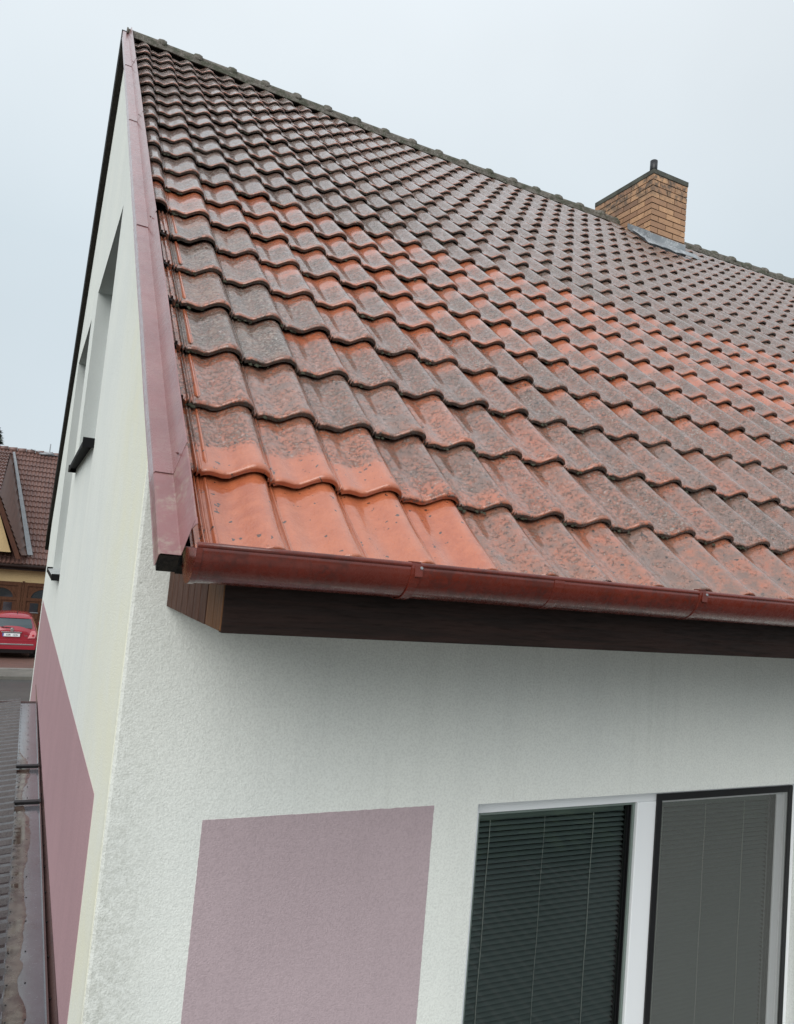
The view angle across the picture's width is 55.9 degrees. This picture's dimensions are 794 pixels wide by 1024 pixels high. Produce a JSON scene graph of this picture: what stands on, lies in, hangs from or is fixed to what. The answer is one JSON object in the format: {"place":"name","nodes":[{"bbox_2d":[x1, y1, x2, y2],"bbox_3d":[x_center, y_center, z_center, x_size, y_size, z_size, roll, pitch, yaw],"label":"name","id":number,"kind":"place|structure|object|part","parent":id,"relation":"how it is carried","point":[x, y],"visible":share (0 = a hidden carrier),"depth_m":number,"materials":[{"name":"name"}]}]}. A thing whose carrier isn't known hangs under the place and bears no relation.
{"place":"outdoors","nodes":[
{"label":"outdoors","id":0,"kind":"place"},
{"bbox_2d":[0,430,3,445],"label":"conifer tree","id":1,"kind":"object","parent":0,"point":[1,440],"visible":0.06,"depth_m":67.95,"materials":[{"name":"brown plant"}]},
{"bbox_2d":[0,680,31,700],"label":"road","id":2,"kind":"structure","parent":0,"point":[15,689],"depth_m":20.33,"materials":[{"name":"grey asphalt"}]},
{"bbox_2d":[0,668,33,670],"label":"kerb","id":3,"kind":"structure","parent":2,"relation":"on","point":[16,669],"depth_m":22.91,"materials":[{"name":"concrete"}]},
{"bbox_2d":[0,670,32,679],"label":"pavement","id":4,"kind":"structure","parent":0,"point":[16,674],"depth_m":22.05,"materials":[{"name":"grey concrete"}]},
{"bbox_2d":[0,653,34,667],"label":"driveway","id":5,"kind":"structure","parent":0,"point":[16,660],"depth_m":24.53,"materials":[{"name":"red brick"}]},
{"bbox_2d":[0,610,38,656],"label":"parked car","id":6,"kind":"object","parent":5,"relation":"on","point":[18,631],"visible":0.96,"depth_m":24.94,"materials":[{"name":"red paint"}]},
{"bbox_3d":[-12.813,3.706,24.934,1.199,0.295,0.149,7,-5,-26],"label":"rear window","id":7,"kind":"part","parent":6,"relation":"part of","materials":[{"name":"grey glass"}]},
{"bbox_2d":[0,444,57,629],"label":"facing house","id":8,"kind":"structure","parent":0,"point":[27,478],"depth_m":30.20,"materials":[{"name":"brown tile"}]},
{"bbox_2d":[0,581,21,610],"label":"garage door","id":9,"kind":"structure","parent":8,"relation":"in","point":[10,592],"depth_m":29.34,"materials":[{"name":"brown wood"}]},
{"bbox_2d":[21,582,43,629],"bbox_3d":[-14.185,4.003,29.827,1.440,2.280,0.070,7,-5,-26],"label":"garage door","id":10,"kind":"structure","parent":8,"relation":"in","point":[33,592],"depth_m":29.71,"materials":[{"name":"brown wood"}]},
{"bbox_2d":[0,0,793,452],"label":"sky","id":11,"kind":"structure","parent":0,"point":[575,100],"materials":[{"name":"white"}]},
{"bbox_2d":[30,27,793,1023],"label":"house","id":12,"kind":"structure","parent":0,"point":[414,645],"depth_m":2.95,"materials":[{"name":"beige paint"}]},
{"bbox_2d":[47,567,60,580],"bbox_3d":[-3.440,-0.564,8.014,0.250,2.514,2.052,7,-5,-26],"label":"window sill","id":13,"kind":"structure","parent":12,"relation":"in","point":[54,573],"depth_m":7.65,"materials":[{"name":"white plastic"}]},
{"bbox_2d":[68,437,94,472],"bbox_3d":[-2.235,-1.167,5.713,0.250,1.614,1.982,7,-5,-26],"label":"window sill","id":14,"kind":"structure","parent":12,"relation":"in","point":[88,443],"depth_m":5.24,"materials":[{"name":"black plastic"}]},
{"bbox_2d":[461,784,793,1023],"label":"window","id":15,"kind":"structure","parent":12,"relation":"in","point":[632,908],"depth_m":3.33,"materials":[{"name":"grey glass"}]},
{"bbox_2d":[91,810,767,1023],"bbox_3d":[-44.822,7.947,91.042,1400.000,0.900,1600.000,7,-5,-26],"label":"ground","id":16,"kind":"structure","parent":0,"point":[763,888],"depth_m":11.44,"materials":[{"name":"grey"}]},
{"bbox_2d":[0,685,57,1023],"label":"lean to roof","id":17,"kind":"object","parent":16,"relation":"on","point":[19,730],"visible":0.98,"depth_m":4.11,"materials":[{"name":"black plastic"}]},
{"bbox_2d":[1,749,30,1023],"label":"puddle","id":18,"kind":"object","parent":17,"relation":"on","point":[13,1010],"visible":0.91,"depth_m":3.63,"materials":[{"name":"liquid"}]}
]}

